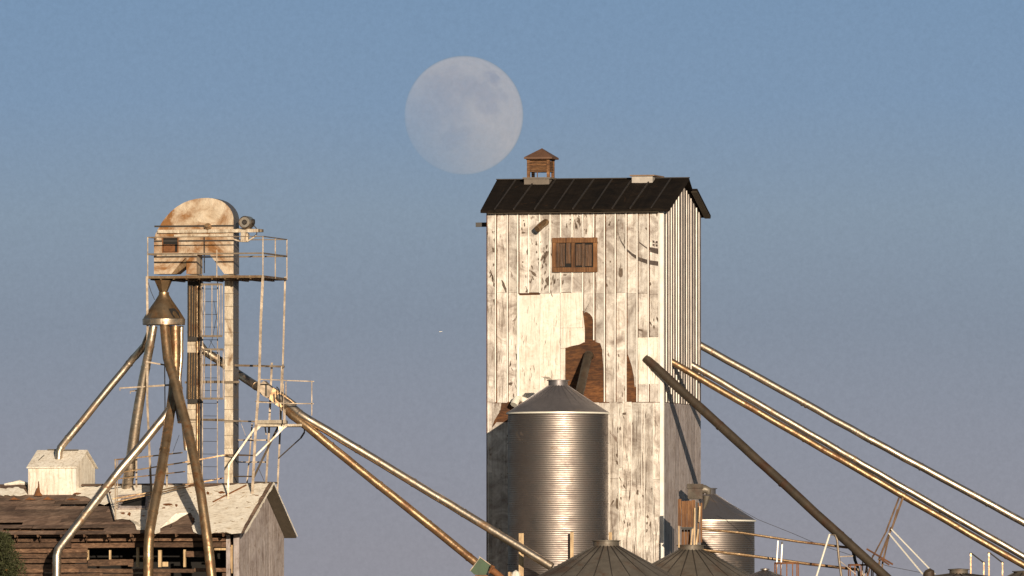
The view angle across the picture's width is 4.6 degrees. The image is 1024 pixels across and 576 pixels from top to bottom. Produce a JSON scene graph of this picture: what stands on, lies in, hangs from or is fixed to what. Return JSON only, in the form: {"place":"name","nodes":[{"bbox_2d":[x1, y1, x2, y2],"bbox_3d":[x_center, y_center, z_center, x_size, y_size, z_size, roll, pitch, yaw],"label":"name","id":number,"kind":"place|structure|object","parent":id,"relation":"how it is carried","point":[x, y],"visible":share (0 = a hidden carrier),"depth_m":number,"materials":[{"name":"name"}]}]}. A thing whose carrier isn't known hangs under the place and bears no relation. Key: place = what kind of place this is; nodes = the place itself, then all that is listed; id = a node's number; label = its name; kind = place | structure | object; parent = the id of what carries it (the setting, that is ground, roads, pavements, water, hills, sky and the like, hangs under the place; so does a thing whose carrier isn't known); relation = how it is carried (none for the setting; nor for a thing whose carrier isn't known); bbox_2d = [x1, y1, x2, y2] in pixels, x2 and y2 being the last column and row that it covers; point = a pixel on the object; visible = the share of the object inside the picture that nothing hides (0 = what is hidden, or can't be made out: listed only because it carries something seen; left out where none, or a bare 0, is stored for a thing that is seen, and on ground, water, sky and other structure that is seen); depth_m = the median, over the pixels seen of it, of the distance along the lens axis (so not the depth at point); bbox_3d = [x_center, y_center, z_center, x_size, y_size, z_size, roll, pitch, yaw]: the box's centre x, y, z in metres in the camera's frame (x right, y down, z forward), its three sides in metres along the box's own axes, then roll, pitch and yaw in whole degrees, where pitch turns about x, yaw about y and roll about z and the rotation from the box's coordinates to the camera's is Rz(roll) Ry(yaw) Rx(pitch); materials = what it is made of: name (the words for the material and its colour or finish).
{"place":"outdoors","nodes":[
{"label":"outdoors","id":0,"kind":"place"},
{"bbox_2d":[0,0,1023,575],"label":"sky","id":1,"kind":"structure","parent":0,"point":[856,166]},
{"bbox_2d":[519,533,523,575],"bbox_3d":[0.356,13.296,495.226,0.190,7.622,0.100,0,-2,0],"label":"wooden stake","id":2,"kind":"object","parent":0,"point":[521,557],"visible":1,"depth_m":495.26,"materials":[{"name":"beige wood"}]},
{"bbox_2d":[731,504,919,572],"bbox_3d":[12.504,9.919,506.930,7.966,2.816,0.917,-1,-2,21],"label":"cable","id":3,"kind":"object","parent":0,"point":[811,541],"visible":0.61,"depth_m":507.57,"materials":[{"name":"black metal"}]},
{"bbox_2d":[866,497,934,575],"bbox_3d":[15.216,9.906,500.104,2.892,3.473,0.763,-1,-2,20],"label":"spout trestle","id":4,"kind":"object","parent":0,"point":[883,559],"visible":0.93,"depth_m":500.29,"materials":[{"name":"white metal"}]},
{"label":"ground","id":5,"kind":"structure","parent":0,"visible":0},
{"bbox_2d":[0,530,27,575],"bbox_3d":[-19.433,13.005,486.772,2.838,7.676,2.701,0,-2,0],"label":"conifer tree","id":6,"kind":"object","parent":5,"relation":"on","point":[8,566],"visible":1,"depth_m":486.68,"materials":[{"name":"green plant"}]},
{"bbox_2d":[0,480,297,575],"bbox_3d":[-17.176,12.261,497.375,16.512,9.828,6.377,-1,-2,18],"label":"old shed","id":7,"kind":"structure","parent":5,"relation":"on","point":[250,531],"depth_m":495.31,"materials":[{"name":"brown wood"}]},
{"bbox_2d":[26,449,97,505],"bbox_3d":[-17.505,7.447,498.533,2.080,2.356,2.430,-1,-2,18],"label":"rooftop hut","id":8,"kind":"object","parent":7,"relation":"on","point":[71,471],"visible":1,"depth_m":497.63,"materials":[{"name":"white wood"}]},
{"bbox_2d":[55,331,146,458],"bbox_3d":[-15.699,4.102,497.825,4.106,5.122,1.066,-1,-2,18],"label":"grain spout","id":9,"kind":"object","parent":8,"relation":"on","point":[100,398],"visible":1,"depth_m":497.83,"materials":[{"name":"metal"}]},
{"bbox_2d":[112,366,244,519],"bbox_3d":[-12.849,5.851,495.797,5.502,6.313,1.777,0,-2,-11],"label":"catwalk railing","id":10,"kind":"object","parent":7,"relation":"on","point":[136,476],"visible":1,"depth_m":495.75,"materials":[{"name":"metal"}]},
{"bbox_2d":[154,198,283,482],"bbox_3d":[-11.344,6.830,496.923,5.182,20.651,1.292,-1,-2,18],"label":"bucket elevator","id":11,"kind":"object","parent":5,"relation":"on","point":[206,217],"visible":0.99,"depth_m":496.88,"materials":[{"name":"beige metal"}]},
{"bbox_2d":[119,236,304,498],"bbox_3d":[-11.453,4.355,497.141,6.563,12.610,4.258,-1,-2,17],"label":"service platform","id":12,"kind":"structure","parent":11,"relation":"attached to","point":[262,278],"depth_m":495.93,"materials":[{"name":"metal"}]},
{"bbox_2d":[142,279,184,325],"bbox_3d":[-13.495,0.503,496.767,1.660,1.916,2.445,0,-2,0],"label":"distributor","id":13,"kind":"object","parent":12,"relation":"hanging from","point":[163,309],"visible":1,"depth_m":495.91,"materials":[{"name":"silver metal"}]},
{"bbox_2d":[121,325,156,488],"bbox_3d":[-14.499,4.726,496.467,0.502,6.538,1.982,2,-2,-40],"label":"grain spout","id":14,"kind":"object","parent":13,"relation":"attached to","point":[135,427],"visible":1,"depth_m":496.23,"materials":[{"name":"metal"}]},
{"bbox_2d":[143,326,180,575],"bbox_3d":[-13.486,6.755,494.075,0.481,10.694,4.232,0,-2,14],"label":"grain spout","id":15,"kind":"object","parent":13,"relation":"attached to","point":[154,504],"visible":1,"depth_m":493.64,"materials":[{"name":"metal"}]},
{"bbox_2d":[52,407,167,575],"bbox_3d":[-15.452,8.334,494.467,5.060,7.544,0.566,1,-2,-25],"label":"grain spout","id":16,"kind":"object","parent":15,"relation":"attached to","point":[109,483],"visible":1,"depth_m":494.27,"materials":[{"name":"metal"}]},
{"bbox_2d":[176,407,180,423],"bbox_3d":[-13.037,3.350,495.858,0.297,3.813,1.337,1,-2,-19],"label":"grain spout","id":17,"kind":"object","parent":13,"relation":"attached to","point":[178,418],"visible":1,"depth_m":495.29,"materials":[{"name":"metal"}]},
{"bbox_2d":[179,326,186,450],"bbox_3d":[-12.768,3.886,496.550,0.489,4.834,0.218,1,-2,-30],"label":"grain spout","id":18,"kind":"object","parent":13,"relation":"attached to","point":[181,357],"visible":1,"depth_m":496.48,"materials":[{"name":"metal"}]},
{"bbox_2d":[160,324,215,575],"bbox_3d":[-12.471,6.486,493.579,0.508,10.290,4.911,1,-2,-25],"label":"grain spout","id":19,"kind":"object","parent":13,"relation":"attached to","point":[189,436],"visible":1,"depth_m":493.13,"materials":[{"name":"metal"}]},
{"bbox_2d":[201,275,223,482],"bbox_3d":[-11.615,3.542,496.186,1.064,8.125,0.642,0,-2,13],"label":"caged ladder","id":20,"kind":"object","parent":12,"relation":"attached to","point":[204,335],"visible":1,"depth_m":496.08,"materials":[{"name":"metal"}]},
{"bbox_2d":[257,366,313,430],"bbox_3d":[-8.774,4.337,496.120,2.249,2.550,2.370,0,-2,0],"label":"landing platform","id":21,"kind":"structure","parent":12,"relation":"attached to","point":[280,424],"depth_m":495.17,"materials":[{"name":"metal"}]},
{"bbox_2d":[506,377,609,575],"bbox_3d":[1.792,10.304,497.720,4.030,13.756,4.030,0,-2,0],"label":"grain bin","id":22,"kind":"object","parent":5,"relation":"on","point":[557,443],"visible":0.95,"depth_m":496.15,"materials":[{"name":"silver metal"}]},
{"bbox_2d":[570,532,573,557],"bbox_3d":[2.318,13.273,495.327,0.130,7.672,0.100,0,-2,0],"label":"wooden stake","id":23,"kind":"object","parent":5,"relation":"on","point":[571,544],"visible":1,"depth_m":495.38,"materials":[{"name":"beige wood"}]},
{"bbox_2d":[476,148,710,575],"bbox_3d":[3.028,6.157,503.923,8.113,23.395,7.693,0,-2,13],"label":"grain elevator","id":24,"kind":"object","parent":5,"relation":"on","point":[606,272],"visible":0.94,"depth_m":501.20,"materials":[{"name":"white wood"}]},
{"bbox_2d":[552,237,597,271],"bbox_3d":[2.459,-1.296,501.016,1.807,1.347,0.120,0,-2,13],"label":"window","id":25,"kind":"structure","parent":24,"relation":"in","point":[568,254],"depth_m":500.95,"materials":[{"name":"brown wood"}]},
{"bbox_2d":[576,351,593,394],"bbox_3d":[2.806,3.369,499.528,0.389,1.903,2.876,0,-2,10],"label":"grain spout","id":26,"kind":"object","parent":24,"relation":"attached to","point":[588,356],"visible":1,"depth_m":499.38,"materials":[{"name":"grey metal"}]},
{"bbox_2d":[687,484,710,508],"bbox_3d":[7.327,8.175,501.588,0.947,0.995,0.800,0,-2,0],"label":"square duct","id":27,"kind":"object","parent":24,"relation":"attached to","point":[696,491],"visible":1,"depth_m":501.25,"materials":[{"name":"grey metal"}]},
{"bbox_2d":[642,355,890,575],"bbox_3d":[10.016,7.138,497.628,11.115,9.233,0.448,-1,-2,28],"label":"grain spout","id":28,"kind":"object","parent":24,"relation":"attached to","point":[762,464],"visible":1,"depth_m":497.55,"materials":[{"name":"grey metal"}]},
{"bbox_2d":[852,553,859,575],"bbox_3d":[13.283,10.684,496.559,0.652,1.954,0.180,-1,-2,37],"label":"drop pipe","id":29,"kind":"object","parent":28,"relation":"hanging from","point":[854,559],"visible":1,"depth_m":496.44,"materials":[{"name":"black metal"}]},
{"bbox_2d":[672,358,1023,568],"bbox_3d":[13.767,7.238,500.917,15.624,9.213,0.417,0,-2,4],"label":"grain spout","id":30,"kind":"object","parent":24,"relation":"attached to","point":[806,439],"visible":1,"depth_m":500.80,"materials":[{"name":"metal"}]},
{"bbox_2d":[692,361,1023,559],"bbox_3d":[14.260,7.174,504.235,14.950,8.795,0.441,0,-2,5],"label":"grain spout","id":31,"kind":"object","parent":24,"relation":"attached to","point":[837,449],"visible":1,"depth_m":504.12,"materials":[{"name":"metal"}]},
{"bbox_2d":[701,342,1023,526],"bbox_3d":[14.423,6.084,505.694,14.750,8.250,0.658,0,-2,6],"label":"grain spout","id":32,"kind":"object","parent":24,"relation":"attached to","point":[863,435],"visible":1,"depth_m":505.50,"materials":[{"name":"metal"}]},
{"bbox_2d":[538,540,673,575],"bbox_3d":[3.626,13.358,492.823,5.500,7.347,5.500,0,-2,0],"label":"grain bin","id":33,"kind":"object","parent":5,"relation":"on","point":[605,558],"visible":1,"depth_m":491.52,"materials":[{"name":"black metal"}]},
{"bbox_2d":[275,394,553,569],"bbox_3d":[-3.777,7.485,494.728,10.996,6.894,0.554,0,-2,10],"label":"grain spout","id":34,"kind":"object","parent":33,"relation":"on","point":[493,531],"visible":1,"depth_m":494.63,"materials":[{"name":"metal"}]},
{"bbox_2d":[260,381,296,407],"bbox_3d":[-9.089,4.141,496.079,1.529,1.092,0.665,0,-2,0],"label":"spout valve","id":35,"kind":"object","parent":34,"relation":"attached to","point":[269,391],"visible":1,"depth_m":495.86,"materials":[{"name":"metal"}]},
{"bbox_2d":[203,343,261,394],"bbox_3d":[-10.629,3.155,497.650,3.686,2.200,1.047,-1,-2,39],"label":"grain spout","id":36,"kind":"object","parent":35,"relation":"attached to","point":[246,379],"visible":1,"depth_m":497.77,"materials":[{"name":"metal"}]},
{"bbox_2d":[281,406,477,564],"bbox_3d":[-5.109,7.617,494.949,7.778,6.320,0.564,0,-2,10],"label":"grain spout","id":37,"kind":"object","parent":35,"relation":"attached to","point":[391,494],"visible":1,"depth_m":494.83,"materials":[{"name":"metal"}]},
{"bbox_2d":[470,556,503,575],"bbox_3d":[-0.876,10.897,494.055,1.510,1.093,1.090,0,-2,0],"label":"spout inlet box","id":38,"kind":"object","parent":37,"relation":"attached to","point":[480,567],"visible":1,"depth_m":493.90,"materials":[{"name":"green paint"}]},
{"bbox_2d":[508,570,520,575],"bbox_3d":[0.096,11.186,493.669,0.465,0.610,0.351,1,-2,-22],"label":"roof fitting","id":39,"kind":"object","parent":38,"relation":"attached to","point":[515,573],"visible":1,"depth_m":493.59,"materials":[{"name":"white metal"}]},
{"bbox_2d":[652,544,749,575],"bbox_3d":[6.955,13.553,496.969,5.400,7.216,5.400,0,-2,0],"label":"grain bin","id":40,"kind":"object","parent":5,"relation":"on","point":[690,560],"visible":0.98,"depth_m":495.79,"materials":[{"name":"black metal"}]},
{"bbox_2d":[678,499,701,547],"bbox_3d":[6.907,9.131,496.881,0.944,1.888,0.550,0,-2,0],"label":"wooden hutch","id":41,"kind":"object","parent":40,"relation":"on","point":[689,510],"visible":1,"depth_m":496.76,"materials":[{"name":"brown wood"}]},
{"bbox_2d":[702,528,847,548],"bbox_3d":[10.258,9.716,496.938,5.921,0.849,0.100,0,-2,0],"label":"handrail","id":42,"kind":"object","parent":41,"relation":"attached to","point":[770,537],"visible":1,"depth_m":496.90,"materials":[{"name":"metal"}]},
{"bbox_2d":[703,549,856,570],"bbox_3d":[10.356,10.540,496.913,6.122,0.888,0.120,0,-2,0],"label":"handrail","id":43,"kind":"object","parent":40,"relation":"attached to","point":[771,558],"visible":1,"depth_m":496.86,"materials":[{"name":"metal"}]},
{"bbox_2d":[701,488,755,573],"bbox_3d":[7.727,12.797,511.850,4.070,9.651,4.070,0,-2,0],"label":"grain bin","id":44,"kind":"object","parent":5,"relation":"on","point":[719,512],"visible":0.43,"depth_m":510.44,"materials":[{"name":"silver metal"}]},
{"bbox_2d":[748,568,781,575],"bbox_3d":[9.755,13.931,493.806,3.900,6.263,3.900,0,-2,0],"label":"grain bin","id":45,"kind":"object","parent":5,"relation":"on","point":[764,572],"visible":1,"depth_m":493.53,"materials":[{"name":"grey metal"}]},
{"bbox_2d":[774,541,798,575],"bbox_3d":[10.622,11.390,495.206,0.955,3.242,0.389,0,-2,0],"label":"ladder cage","id":46,"kind":"object","parent":45,"relation":"attached to","point":[781,563],"visible":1,"depth_m":495.21,"materials":[{"name":"orange metal"}]},
{"bbox_2d":[816,534,855,575],"bbox_3d":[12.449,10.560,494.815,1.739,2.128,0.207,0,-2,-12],"label":"pipe stand","id":47,"kind":"object","parent":45,"relation":"attached to","point":[839,556],"visible":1,"depth_m":494.82,"materials":[{"name":"white metal"}]},
{"bbox_2d":[923,568,985,575],"bbox_3d":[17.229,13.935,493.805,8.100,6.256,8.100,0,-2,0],"label":"grain bin","id":48,"kind":"object","parent":5,"relation":"on","point":[952,572],"visible":1,"depth_m":493.37,"materials":[{"name":"black metal"}]},
{"bbox_2d":[848,562,876,575],"bbox_3d":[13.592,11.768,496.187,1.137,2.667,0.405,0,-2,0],"label":"ladder cage","id":49,"kind":"object","parent":48,"relation":"attached to","point":[861,569],"visible":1,"depth_m":496.19,"materials":[{"name":"orange metal"}]},
{"bbox_2d":[969,553,984,574],"bbox_3d":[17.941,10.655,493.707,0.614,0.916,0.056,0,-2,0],"label":"roof handrail","id":50,"kind":"object","parent":48,"relation":"on","point":[983,562],"visible":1,"depth_m":493.69,"materials":[{"name":"white metal"}]},
{"bbox_2d":[988,552,1003,575],"bbox_3d":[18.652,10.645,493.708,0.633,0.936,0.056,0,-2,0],"label":"roof handrail","id":51,"kind":"object","parent":48,"relation":"on","point":[989,553],"visible":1,"depth_m":493.68,"materials":[{"name":"white metal"}]},
{"bbox_2d":[1008,571,1023,575],"bbox_3d":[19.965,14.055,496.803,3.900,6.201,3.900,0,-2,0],"label":"grain bin","id":52,"kind":"object","parent":5,"relation":"on","point":[1018,573],"visible":1,"depth_m":496.45,"materials":[{"name":"black metal"}]}
]}

